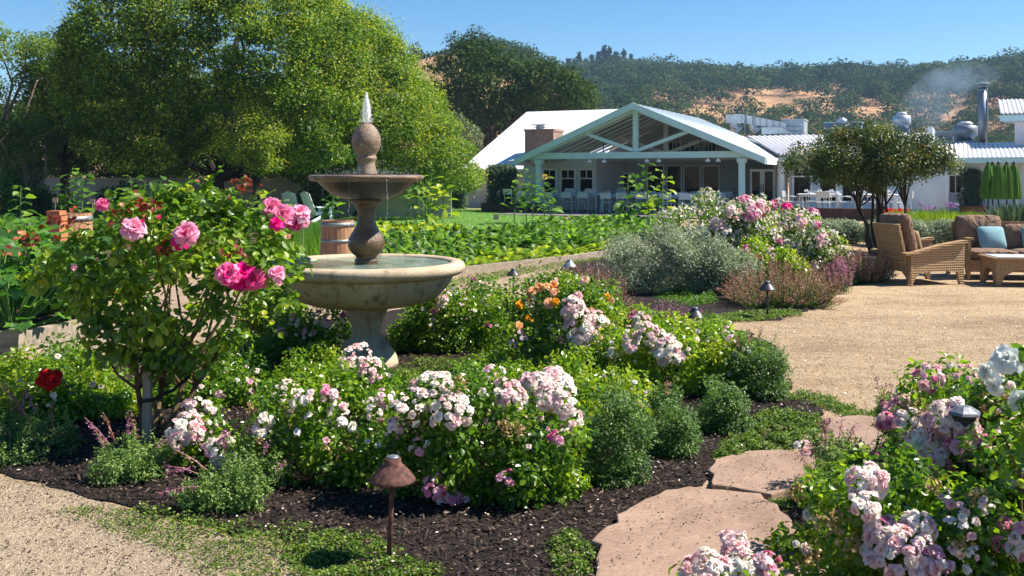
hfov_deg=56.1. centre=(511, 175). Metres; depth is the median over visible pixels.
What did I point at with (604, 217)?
chard plant
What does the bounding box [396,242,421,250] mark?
leafy plant
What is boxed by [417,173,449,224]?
sunflower plant
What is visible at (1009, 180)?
closed umbrella
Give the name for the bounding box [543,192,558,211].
patio chair
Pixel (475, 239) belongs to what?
leafy plant
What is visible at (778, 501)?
groundcover
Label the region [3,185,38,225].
sunflower plant
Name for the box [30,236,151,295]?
squash plant
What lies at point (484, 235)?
leafy plant
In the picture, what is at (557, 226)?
chard plant
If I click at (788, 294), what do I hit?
salvia clump
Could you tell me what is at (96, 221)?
bedding plant
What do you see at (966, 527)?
rose bush
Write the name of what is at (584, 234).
chard plant
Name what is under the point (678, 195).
patio chair
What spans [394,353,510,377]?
groundcover
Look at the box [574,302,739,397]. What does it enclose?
rose bush
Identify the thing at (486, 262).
bean plant
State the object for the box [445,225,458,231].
leafy plant
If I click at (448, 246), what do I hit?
leafy plant
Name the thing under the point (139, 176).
sunflower plant
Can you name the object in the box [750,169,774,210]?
french door
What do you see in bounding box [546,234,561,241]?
chard plant
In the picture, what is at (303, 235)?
plant tag
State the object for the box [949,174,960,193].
window
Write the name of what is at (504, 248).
bean plant
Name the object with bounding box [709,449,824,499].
stepping stone
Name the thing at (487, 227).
leafy plant
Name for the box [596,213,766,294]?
silver shrub
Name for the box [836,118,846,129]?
roof fan
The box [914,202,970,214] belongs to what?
agapanthus
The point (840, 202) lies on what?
terrace chair
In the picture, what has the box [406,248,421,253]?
leafy plant
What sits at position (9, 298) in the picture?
squash plant
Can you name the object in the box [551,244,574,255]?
bean plant
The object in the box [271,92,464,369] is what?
fountain
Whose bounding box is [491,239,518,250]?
leafy plant
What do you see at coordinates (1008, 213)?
dark shrub
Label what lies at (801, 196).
terrace table
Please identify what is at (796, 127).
rooftop unit
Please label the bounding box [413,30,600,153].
oak tree
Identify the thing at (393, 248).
leafy plant
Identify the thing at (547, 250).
bean plant
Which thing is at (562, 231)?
chard plant
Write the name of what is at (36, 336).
raised bed
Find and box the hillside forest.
[1,24,1023,181]
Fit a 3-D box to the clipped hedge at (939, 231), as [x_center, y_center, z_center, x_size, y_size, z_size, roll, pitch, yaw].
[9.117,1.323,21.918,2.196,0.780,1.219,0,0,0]
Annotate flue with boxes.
[975,82,1014,142]
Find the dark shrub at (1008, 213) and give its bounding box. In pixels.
[980,202,1023,221]
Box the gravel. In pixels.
[0,479,344,575]
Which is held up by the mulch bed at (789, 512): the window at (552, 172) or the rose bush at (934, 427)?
the rose bush at (934, 427)
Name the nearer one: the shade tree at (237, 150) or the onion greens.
the onion greens
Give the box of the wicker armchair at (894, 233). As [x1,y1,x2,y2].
[870,212,967,285]
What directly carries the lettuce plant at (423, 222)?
on the soil at (584, 251)
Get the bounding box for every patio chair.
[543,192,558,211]
[557,191,572,210]
[561,192,576,212]
[565,188,577,206]
[573,191,586,210]
[577,192,592,212]
[584,189,595,207]
[590,192,604,211]
[600,191,613,206]
[600,193,615,213]
[612,192,626,211]
[616,193,632,213]
[629,192,642,212]
[636,193,650,213]
[659,193,675,209]
[671,193,684,202]
[677,192,689,211]
[679,193,693,212]
[710,193,725,210]
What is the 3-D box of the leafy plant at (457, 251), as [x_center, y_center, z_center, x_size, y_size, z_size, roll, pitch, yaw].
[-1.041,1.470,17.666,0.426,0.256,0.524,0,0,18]
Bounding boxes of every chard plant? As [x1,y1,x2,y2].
[478,231,509,242]
[485,223,507,235]
[505,228,521,237]
[508,236,524,243]
[515,222,534,234]
[516,233,543,248]
[516,238,526,249]
[528,223,537,231]
[528,229,549,242]
[539,222,557,230]
[542,215,556,220]
[543,238,558,245]
[544,227,554,239]
[544,230,560,238]
[544,236,559,243]
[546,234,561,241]
[548,224,567,230]
[552,216,567,221]
[554,229,567,235]
[556,238,573,245]
[559,231,590,246]
[562,219,584,227]
[564,226,592,234]
[565,230,593,246]
[576,223,592,229]
[582,214,600,221]
[584,216,599,224]
[586,233,599,249]
[593,218,611,223]
[594,225,615,233]
[595,214,618,222]
[596,221,607,228]
[598,230,615,241]
[604,220,624,228]
[606,229,623,239]
[615,212,633,218]
[619,224,640,238]
[626,217,641,223]
[631,221,643,228]
[636,221,655,236]
[636,227,650,240]
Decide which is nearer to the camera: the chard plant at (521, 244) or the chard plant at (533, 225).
the chard plant at (521, 244)
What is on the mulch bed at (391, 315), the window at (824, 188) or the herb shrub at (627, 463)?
the herb shrub at (627, 463)
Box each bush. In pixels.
[0,332,128,427]
[0,346,106,384]
[74,375,168,422]
[142,347,275,408]
[163,396,249,470]
[227,357,415,491]
[230,284,315,335]
[244,305,351,362]
[263,340,345,400]
[312,342,409,411]
[350,359,468,420]
[369,358,601,511]
[385,272,524,354]
[451,349,547,406]
[485,267,632,375]
[531,342,678,437]
[549,369,618,453]
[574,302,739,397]
[668,529,784,575]
[688,310,735,365]
[694,320,786,396]
[696,319,756,358]
[735,233,811,283]
[754,420,1023,575]
[870,351,1023,519]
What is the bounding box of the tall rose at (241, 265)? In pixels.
[5,165,318,438]
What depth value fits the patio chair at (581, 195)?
40.59 m
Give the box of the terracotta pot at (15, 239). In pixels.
[0,230,25,260]
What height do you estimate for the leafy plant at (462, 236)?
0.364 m
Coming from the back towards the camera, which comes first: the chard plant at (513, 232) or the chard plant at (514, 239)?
the chard plant at (513, 232)
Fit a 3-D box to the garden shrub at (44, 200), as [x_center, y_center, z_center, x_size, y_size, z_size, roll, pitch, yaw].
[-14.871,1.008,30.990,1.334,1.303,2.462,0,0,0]
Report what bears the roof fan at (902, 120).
on the restaurant
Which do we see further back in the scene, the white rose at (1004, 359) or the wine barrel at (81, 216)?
the wine barrel at (81, 216)
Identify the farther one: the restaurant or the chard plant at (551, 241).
the restaurant
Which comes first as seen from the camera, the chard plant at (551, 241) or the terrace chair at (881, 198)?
the chard plant at (551, 241)
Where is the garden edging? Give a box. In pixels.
[456,250,616,275]
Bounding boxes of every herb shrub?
[0,380,86,466]
[85,409,193,487]
[159,428,291,516]
[572,374,659,490]
[639,372,703,459]
[694,373,757,436]
[723,326,798,402]
[791,414,876,494]
[869,374,907,469]
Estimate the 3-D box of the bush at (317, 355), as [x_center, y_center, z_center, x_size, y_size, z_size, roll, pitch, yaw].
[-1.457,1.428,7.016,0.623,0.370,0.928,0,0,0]
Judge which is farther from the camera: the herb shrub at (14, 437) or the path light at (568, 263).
the path light at (568, 263)
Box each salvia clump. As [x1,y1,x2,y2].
[555,257,636,313]
[632,298,705,331]
[716,251,848,308]
[821,252,856,293]
[822,245,897,282]
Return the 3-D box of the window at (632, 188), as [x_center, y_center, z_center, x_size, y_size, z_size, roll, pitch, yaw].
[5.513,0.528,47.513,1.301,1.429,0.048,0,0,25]
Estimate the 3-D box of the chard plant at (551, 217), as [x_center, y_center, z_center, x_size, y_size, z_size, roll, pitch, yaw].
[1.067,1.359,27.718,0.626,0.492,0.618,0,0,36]
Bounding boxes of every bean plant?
[465,255,486,264]
[476,249,498,259]
[477,252,494,262]
[480,257,496,263]
[492,246,513,261]
[497,246,517,261]
[499,255,523,264]
[513,246,527,259]
[518,247,542,258]
[524,244,545,255]
[524,250,548,260]
[535,247,561,257]
[542,242,558,256]
[550,245,569,255]
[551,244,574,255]
[565,243,582,254]
[568,244,590,253]
[584,238,608,250]
[598,236,611,249]
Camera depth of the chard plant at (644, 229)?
23.41 m
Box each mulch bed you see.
[0,303,827,575]
[553,244,895,320]
[779,372,1022,567]
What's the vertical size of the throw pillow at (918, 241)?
0.372 m
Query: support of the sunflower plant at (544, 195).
on the lawn at (458, 219)
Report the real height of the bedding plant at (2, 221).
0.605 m
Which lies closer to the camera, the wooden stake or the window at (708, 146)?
the wooden stake
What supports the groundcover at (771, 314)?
on the mulch bed at (723, 304)
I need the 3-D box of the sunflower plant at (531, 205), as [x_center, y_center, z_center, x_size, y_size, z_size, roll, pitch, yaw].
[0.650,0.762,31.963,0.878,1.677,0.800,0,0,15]
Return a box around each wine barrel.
[50,212,92,246]
[320,219,354,254]
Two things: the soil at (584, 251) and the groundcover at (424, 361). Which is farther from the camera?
the soil at (584, 251)
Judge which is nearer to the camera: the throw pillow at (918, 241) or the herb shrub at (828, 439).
the herb shrub at (828, 439)
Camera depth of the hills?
317.38 m
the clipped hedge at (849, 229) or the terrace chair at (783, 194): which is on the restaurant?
the terrace chair at (783, 194)
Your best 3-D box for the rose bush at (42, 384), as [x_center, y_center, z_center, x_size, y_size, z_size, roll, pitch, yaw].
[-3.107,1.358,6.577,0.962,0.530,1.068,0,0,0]
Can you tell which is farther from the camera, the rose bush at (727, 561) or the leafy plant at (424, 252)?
the leafy plant at (424, 252)
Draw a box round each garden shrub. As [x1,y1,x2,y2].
[0,164,51,216]
[21,189,78,217]
[80,180,147,209]
[167,155,202,177]
[295,181,340,218]
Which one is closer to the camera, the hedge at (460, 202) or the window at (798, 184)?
the window at (798, 184)
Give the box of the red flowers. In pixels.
[874,208,908,219]
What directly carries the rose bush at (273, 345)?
on the mulch bed at (391, 315)
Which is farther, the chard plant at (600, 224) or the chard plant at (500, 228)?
the chard plant at (600, 224)
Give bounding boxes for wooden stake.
[137,316,190,444]
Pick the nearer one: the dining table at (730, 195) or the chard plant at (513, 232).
the chard plant at (513, 232)
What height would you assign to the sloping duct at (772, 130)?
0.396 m
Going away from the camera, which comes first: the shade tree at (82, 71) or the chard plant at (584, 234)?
the chard plant at (584, 234)
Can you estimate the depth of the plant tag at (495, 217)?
23.99 m
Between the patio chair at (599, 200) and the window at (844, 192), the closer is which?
the window at (844, 192)
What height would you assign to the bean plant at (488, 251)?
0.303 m
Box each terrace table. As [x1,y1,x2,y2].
[797,194,841,207]
[855,194,897,208]
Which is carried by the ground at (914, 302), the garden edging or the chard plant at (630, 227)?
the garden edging
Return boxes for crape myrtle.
[774,116,968,255]
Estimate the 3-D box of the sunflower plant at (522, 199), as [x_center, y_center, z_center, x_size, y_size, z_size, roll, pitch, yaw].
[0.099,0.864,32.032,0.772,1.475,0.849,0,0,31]
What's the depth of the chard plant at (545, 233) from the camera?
22.26 m
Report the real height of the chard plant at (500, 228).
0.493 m
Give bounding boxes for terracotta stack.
[46,210,67,241]
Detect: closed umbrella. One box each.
[980,161,993,214]
[990,161,1007,205]
[991,161,994,206]
[1003,161,1015,205]
[1010,161,1021,204]
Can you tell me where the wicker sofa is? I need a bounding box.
[944,215,1023,279]
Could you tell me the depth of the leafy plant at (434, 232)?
22.27 m
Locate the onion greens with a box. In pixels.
[269,218,325,258]
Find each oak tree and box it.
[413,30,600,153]
[536,70,602,109]
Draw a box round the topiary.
[956,168,985,209]
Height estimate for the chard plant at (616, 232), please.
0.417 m
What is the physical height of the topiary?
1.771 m
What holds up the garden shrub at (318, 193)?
on the lawn at (458, 219)
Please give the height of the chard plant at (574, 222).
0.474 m
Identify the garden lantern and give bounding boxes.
[948,405,980,483]
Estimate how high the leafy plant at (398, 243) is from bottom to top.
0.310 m
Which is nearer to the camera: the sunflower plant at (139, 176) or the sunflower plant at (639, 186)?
the sunflower plant at (139, 176)
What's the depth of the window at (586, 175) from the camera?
44.08 m
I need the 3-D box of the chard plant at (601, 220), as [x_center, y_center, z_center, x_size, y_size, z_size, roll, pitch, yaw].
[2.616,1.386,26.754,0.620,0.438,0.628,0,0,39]
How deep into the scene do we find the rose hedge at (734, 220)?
14.67 m
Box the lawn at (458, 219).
[310,209,561,229]
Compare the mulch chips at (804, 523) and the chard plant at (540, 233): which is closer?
the mulch chips at (804, 523)
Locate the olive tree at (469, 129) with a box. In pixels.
[448,112,483,168]
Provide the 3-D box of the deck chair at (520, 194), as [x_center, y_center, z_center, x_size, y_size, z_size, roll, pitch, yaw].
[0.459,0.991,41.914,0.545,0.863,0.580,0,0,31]
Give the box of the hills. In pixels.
[33,54,1022,189]
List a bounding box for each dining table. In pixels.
[547,194,601,211]
[602,195,659,213]
[662,195,723,209]
[678,194,734,206]
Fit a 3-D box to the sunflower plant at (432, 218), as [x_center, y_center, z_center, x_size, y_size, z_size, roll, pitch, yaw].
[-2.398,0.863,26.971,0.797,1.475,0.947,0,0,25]
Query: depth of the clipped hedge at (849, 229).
22.51 m
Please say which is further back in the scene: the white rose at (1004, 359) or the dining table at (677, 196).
the dining table at (677, 196)
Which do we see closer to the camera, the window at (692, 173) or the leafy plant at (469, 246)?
the leafy plant at (469, 246)
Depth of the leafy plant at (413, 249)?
17.77 m
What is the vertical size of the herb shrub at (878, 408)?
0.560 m
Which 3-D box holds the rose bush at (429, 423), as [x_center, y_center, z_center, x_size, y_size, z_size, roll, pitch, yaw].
[-0.126,1.279,4.949,1.153,0.685,0.982,0,0,0]
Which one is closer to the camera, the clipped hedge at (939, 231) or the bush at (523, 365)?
the bush at (523, 365)
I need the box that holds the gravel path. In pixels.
[101,263,564,353]
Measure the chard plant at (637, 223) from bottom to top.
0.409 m
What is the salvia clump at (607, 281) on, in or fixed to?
on the mulch bed at (391, 315)
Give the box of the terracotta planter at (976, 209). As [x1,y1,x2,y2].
[959,206,986,214]
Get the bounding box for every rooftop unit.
[781,119,807,135]
[823,121,862,133]
[935,131,953,143]
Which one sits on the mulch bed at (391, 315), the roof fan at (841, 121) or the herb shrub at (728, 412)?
the herb shrub at (728, 412)
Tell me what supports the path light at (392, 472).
on the mulch bed at (391, 315)
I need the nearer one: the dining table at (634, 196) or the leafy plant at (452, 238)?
the leafy plant at (452, 238)
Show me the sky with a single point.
(759, 33)
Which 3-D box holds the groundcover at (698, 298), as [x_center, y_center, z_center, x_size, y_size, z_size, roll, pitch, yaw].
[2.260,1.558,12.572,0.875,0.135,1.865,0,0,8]
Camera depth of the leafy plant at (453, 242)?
20.45 m
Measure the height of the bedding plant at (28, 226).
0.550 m
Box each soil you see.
[22,232,258,279]
[306,227,686,264]
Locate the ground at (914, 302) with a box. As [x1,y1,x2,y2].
[0,190,1023,574]
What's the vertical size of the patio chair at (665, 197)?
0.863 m
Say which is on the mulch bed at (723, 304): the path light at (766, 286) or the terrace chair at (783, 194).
the path light at (766, 286)
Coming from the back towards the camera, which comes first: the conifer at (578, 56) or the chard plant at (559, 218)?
the conifer at (578, 56)
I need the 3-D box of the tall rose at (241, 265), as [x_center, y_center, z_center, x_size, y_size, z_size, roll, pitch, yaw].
[-2.094,0.771,5.903,1.685,1.677,1.168,0,0,0]
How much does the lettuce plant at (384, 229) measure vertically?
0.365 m
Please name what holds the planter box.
on the lawn at (458, 219)
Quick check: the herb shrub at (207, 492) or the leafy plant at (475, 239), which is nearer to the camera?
the herb shrub at (207, 492)
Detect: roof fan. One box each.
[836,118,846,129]
[892,112,910,132]
[952,121,977,142]
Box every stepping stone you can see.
[591,486,829,575]
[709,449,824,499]
[804,415,887,453]
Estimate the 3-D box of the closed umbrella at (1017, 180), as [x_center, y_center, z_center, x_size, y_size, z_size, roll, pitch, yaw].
[18.551,0.528,35.529,0.603,2.144,0.597,0,0,45]
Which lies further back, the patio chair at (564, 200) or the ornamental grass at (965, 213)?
the patio chair at (564, 200)
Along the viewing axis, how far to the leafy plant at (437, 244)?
19.37 m
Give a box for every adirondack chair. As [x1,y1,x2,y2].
[281,191,297,206]
[300,191,333,221]
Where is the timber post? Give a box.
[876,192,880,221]
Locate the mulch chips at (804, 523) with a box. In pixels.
[774,372,1022,537]
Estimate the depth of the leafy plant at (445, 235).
21.98 m
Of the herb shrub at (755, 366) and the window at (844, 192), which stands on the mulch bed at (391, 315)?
the herb shrub at (755, 366)
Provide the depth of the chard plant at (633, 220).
26.66 m
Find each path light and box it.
[370,454,415,557]
[507,268,519,300]
[562,259,576,276]
[687,307,702,320]
[759,281,775,315]
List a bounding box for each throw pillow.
[914,231,921,248]
[977,226,1006,248]
[1021,227,1023,247]
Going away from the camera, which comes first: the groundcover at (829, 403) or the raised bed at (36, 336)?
the groundcover at (829, 403)
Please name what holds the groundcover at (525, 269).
on the mulch bed at (723, 304)
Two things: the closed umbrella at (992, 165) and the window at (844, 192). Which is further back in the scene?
the window at (844, 192)
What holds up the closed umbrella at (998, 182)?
on the ground at (914, 302)
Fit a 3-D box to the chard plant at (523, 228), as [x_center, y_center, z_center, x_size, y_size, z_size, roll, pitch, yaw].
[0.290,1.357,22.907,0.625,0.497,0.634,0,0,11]
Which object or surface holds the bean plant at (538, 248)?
on the soil at (584, 251)
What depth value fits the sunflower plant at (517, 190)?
31.22 m
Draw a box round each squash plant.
[0,218,60,283]
[0,229,107,314]
[0,236,52,319]
[0,251,88,331]
[8,242,123,318]
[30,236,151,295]
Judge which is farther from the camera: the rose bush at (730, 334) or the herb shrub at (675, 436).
the rose bush at (730, 334)
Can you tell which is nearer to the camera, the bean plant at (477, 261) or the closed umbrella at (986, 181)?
the bean plant at (477, 261)
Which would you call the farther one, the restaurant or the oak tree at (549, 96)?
the oak tree at (549, 96)
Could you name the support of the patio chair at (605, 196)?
on the restaurant
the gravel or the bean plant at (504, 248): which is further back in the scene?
the bean plant at (504, 248)
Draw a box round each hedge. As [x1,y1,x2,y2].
[452,187,468,208]
[484,163,518,202]
[653,187,855,276]
[781,217,864,243]
[859,217,953,245]
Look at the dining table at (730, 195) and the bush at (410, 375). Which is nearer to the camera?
the bush at (410, 375)
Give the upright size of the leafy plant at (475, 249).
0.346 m
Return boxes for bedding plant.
[0,215,19,229]
[3,226,26,230]
[4,221,23,229]
[12,221,41,233]
[32,208,47,215]
[93,218,105,224]
[93,220,119,235]
[102,223,124,239]
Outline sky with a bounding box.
[0,0,1023,104]
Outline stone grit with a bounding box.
[611,418,874,563]
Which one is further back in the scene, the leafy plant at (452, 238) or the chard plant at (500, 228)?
the chard plant at (500, 228)
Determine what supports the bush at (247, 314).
on the mulch bed at (391, 315)
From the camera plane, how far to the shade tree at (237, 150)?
29.08 m
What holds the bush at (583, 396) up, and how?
on the mulch bed at (391, 315)
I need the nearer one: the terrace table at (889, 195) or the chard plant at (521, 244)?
the chard plant at (521, 244)
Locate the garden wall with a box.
[26,178,451,216]
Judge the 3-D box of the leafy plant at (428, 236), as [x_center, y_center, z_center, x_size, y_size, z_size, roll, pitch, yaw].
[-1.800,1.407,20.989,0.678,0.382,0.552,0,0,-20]
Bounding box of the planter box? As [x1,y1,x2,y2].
[481,203,542,212]
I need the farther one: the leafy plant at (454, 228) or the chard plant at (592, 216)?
the chard plant at (592, 216)
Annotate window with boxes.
[542,168,556,196]
[560,168,575,193]
[579,168,593,191]
[624,172,635,200]
[647,165,663,206]
[666,165,681,206]
[669,142,680,151]
[684,165,700,206]
[685,142,699,150]
[703,165,719,206]
[704,142,715,150]
[792,167,811,202]
[818,179,837,202]
[840,181,859,202]
[863,187,871,202]
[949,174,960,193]
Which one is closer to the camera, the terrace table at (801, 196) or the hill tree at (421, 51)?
the terrace table at (801, 196)
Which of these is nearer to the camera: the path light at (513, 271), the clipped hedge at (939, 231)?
the path light at (513, 271)
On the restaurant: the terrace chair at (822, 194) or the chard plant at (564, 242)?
the terrace chair at (822, 194)
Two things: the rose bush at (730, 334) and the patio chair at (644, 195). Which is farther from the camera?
the patio chair at (644, 195)
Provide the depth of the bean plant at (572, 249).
18.27 m
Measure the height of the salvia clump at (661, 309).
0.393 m
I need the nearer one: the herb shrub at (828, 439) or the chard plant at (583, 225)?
the herb shrub at (828, 439)
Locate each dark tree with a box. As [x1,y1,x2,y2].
[0,95,77,209]
[32,52,227,177]
[211,72,396,177]
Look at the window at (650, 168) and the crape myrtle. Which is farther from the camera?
the window at (650, 168)
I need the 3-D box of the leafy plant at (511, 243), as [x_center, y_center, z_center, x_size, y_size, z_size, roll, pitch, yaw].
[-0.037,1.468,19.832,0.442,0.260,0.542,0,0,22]
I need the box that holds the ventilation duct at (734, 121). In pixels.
[726,114,785,133]
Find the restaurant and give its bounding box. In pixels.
[452,99,1023,220]
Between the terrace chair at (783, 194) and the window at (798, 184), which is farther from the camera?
the window at (798, 184)
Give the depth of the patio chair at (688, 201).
41.41 m
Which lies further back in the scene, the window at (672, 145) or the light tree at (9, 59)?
the window at (672, 145)
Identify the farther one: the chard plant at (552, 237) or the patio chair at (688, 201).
the patio chair at (688, 201)
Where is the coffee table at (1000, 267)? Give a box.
[977,254,1023,286]
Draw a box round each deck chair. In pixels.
[503,189,513,202]
[515,191,529,202]
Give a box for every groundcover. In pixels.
[22,250,261,280]
[55,502,296,575]
[102,501,385,562]
[275,526,445,575]
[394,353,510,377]
[450,256,604,285]
[545,527,598,575]
[652,285,719,306]
[702,306,804,322]
[712,406,828,458]
[722,454,817,509]
[780,387,875,416]
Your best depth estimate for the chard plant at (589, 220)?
26.94 m
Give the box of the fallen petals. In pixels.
[16,366,815,572]
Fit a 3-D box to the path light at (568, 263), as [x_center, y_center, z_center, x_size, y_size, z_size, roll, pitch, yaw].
[0.832,1.427,13.873,0.206,0.445,0.206,0,0,0]
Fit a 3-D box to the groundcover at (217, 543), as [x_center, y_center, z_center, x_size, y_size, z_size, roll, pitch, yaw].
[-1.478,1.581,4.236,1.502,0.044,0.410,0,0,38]
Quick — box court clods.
[753,288,1023,406]
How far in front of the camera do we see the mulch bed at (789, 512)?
4.60 m
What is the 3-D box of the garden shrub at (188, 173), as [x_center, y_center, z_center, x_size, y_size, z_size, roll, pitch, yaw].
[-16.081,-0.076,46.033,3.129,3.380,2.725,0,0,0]
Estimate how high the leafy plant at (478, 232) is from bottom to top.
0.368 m
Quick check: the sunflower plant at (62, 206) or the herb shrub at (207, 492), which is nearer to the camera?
the herb shrub at (207, 492)
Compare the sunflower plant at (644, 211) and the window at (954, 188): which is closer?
the sunflower plant at (644, 211)
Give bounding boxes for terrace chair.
[781,191,797,213]
[806,191,820,207]
[816,191,831,207]
[823,191,836,207]
[836,191,853,207]
[839,191,853,207]
[874,192,889,208]
[896,191,912,208]
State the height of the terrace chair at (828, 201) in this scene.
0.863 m
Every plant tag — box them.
[52,198,57,209]
[89,199,94,223]
[301,226,306,245]
[493,215,498,219]
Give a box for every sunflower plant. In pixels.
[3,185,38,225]
[52,184,78,209]
[56,168,87,211]
[67,171,96,218]
[115,175,144,197]
[130,179,158,200]
[251,189,275,206]
[320,193,345,219]
[400,185,430,222]
[410,180,437,222]
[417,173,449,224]
[428,183,459,222]
[499,180,526,221]
[512,168,538,222]
[518,174,543,217]
[530,174,563,215]
[536,189,562,215]
[611,173,641,217]
[629,192,656,217]
[631,163,663,219]
[642,169,676,211]
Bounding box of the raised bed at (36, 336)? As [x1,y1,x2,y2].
[0,305,119,369]
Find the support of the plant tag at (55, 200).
on the soil at (128, 246)
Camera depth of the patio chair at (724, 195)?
39.09 m
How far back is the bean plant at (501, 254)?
17.17 m
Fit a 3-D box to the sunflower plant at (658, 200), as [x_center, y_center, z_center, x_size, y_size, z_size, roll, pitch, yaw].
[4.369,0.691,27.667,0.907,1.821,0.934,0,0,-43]
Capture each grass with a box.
[875,208,955,226]
[946,210,988,216]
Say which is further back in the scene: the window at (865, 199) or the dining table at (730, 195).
the dining table at (730, 195)
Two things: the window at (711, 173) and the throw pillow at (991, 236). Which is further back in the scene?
the window at (711, 173)
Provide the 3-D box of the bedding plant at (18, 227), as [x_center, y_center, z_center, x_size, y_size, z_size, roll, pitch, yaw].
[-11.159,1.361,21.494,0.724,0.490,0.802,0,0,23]
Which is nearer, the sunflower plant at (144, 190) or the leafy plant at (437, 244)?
the leafy plant at (437, 244)
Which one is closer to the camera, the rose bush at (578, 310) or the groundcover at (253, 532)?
the groundcover at (253, 532)
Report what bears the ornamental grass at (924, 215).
on the ground at (914, 302)
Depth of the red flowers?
26.88 m
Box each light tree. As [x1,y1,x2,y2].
[0,20,58,208]
[0,109,68,209]
[9,28,113,206]
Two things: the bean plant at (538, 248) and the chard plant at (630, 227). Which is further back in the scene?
the chard plant at (630, 227)
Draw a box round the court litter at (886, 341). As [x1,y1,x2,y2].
[758,289,1020,394]
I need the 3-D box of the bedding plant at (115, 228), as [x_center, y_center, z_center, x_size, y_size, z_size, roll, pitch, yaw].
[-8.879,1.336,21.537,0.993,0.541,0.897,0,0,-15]
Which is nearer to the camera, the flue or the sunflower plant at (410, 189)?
the sunflower plant at (410, 189)
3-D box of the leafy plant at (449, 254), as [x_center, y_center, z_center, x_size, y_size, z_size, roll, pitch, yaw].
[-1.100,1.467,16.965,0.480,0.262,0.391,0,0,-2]
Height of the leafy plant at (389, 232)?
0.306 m
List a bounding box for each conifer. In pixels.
[575,51,582,61]
[595,51,600,59]
[600,44,606,57]
[606,46,613,56]
[621,48,626,57]
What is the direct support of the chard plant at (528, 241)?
on the soil at (584, 251)
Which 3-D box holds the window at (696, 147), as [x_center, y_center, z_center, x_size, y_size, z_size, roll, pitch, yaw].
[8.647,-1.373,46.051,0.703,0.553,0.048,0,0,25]
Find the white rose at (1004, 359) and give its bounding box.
[978,343,1023,571]
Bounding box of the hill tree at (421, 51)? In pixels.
[411,48,425,60]
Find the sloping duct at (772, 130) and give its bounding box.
[762,127,791,133]
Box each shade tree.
[30,0,384,203]
[210,96,303,207]
[276,0,494,216]
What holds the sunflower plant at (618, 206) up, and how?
on the soil at (584, 251)
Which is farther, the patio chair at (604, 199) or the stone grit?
the patio chair at (604, 199)
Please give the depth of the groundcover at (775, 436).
5.85 m
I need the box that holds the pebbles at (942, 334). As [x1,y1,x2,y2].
[751,315,1023,411]
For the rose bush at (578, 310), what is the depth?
7.30 m
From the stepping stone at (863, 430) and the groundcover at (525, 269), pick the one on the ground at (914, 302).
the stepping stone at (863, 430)
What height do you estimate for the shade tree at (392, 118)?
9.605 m
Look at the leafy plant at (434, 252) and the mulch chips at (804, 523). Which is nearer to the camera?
the mulch chips at (804, 523)
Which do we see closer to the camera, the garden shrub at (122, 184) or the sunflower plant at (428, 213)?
the sunflower plant at (428, 213)
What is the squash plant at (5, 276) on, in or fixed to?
on the raised bed at (36, 336)
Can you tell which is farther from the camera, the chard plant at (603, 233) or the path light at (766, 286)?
the chard plant at (603, 233)
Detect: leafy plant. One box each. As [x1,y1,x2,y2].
[381,244,403,253]
[384,232,401,240]
[385,230,403,236]
[391,228,401,233]
[394,241,413,253]
[395,246,420,253]
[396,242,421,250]
[397,230,411,236]
[402,233,423,241]
[402,236,420,242]
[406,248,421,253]
[414,241,434,248]
[414,249,433,254]
[418,232,442,242]
[420,230,442,239]
[422,240,445,251]
[429,250,442,255]
[432,231,454,237]
[435,227,448,232]
[437,246,454,254]
[438,244,453,250]
[441,235,461,243]
[442,239,460,247]
[442,247,465,255]
[443,249,466,257]
[444,251,462,257]
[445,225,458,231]
[446,231,467,245]
[453,239,476,254]
[461,242,485,257]
[461,245,495,259]
[466,236,488,244]
[467,232,488,240]
[468,229,482,236]
[481,225,492,230]
[483,245,507,252]
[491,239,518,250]
[499,241,521,249]
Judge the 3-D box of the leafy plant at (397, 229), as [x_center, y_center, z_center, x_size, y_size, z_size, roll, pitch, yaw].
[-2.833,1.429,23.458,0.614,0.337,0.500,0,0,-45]
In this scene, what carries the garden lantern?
on the mulch bed at (789, 512)
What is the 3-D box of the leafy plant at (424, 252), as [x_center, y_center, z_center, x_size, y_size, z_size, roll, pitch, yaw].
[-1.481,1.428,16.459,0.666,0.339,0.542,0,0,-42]
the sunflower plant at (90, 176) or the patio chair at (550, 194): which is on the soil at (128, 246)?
the sunflower plant at (90, 176)
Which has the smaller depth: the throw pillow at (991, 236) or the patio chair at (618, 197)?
the throw pillow at (991, 236)
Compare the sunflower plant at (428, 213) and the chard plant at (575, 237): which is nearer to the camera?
the chard plant at (575, 237)
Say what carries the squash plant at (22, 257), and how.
on the raised bed at (36, 336)
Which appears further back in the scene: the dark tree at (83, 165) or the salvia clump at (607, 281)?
the dark tree at (83, 165)
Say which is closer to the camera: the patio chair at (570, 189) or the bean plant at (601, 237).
the bean plant at (601, 237)
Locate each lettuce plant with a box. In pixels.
[380,225,391,232]
[418,219,431,225]
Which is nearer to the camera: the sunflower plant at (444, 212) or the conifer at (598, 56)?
the sunflower plant at (444, 212)
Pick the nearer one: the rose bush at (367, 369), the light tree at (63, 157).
the rose bush at (367, 369)
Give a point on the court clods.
(890, 332)
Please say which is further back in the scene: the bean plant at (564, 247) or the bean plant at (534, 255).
the bean plant at (564, 247)

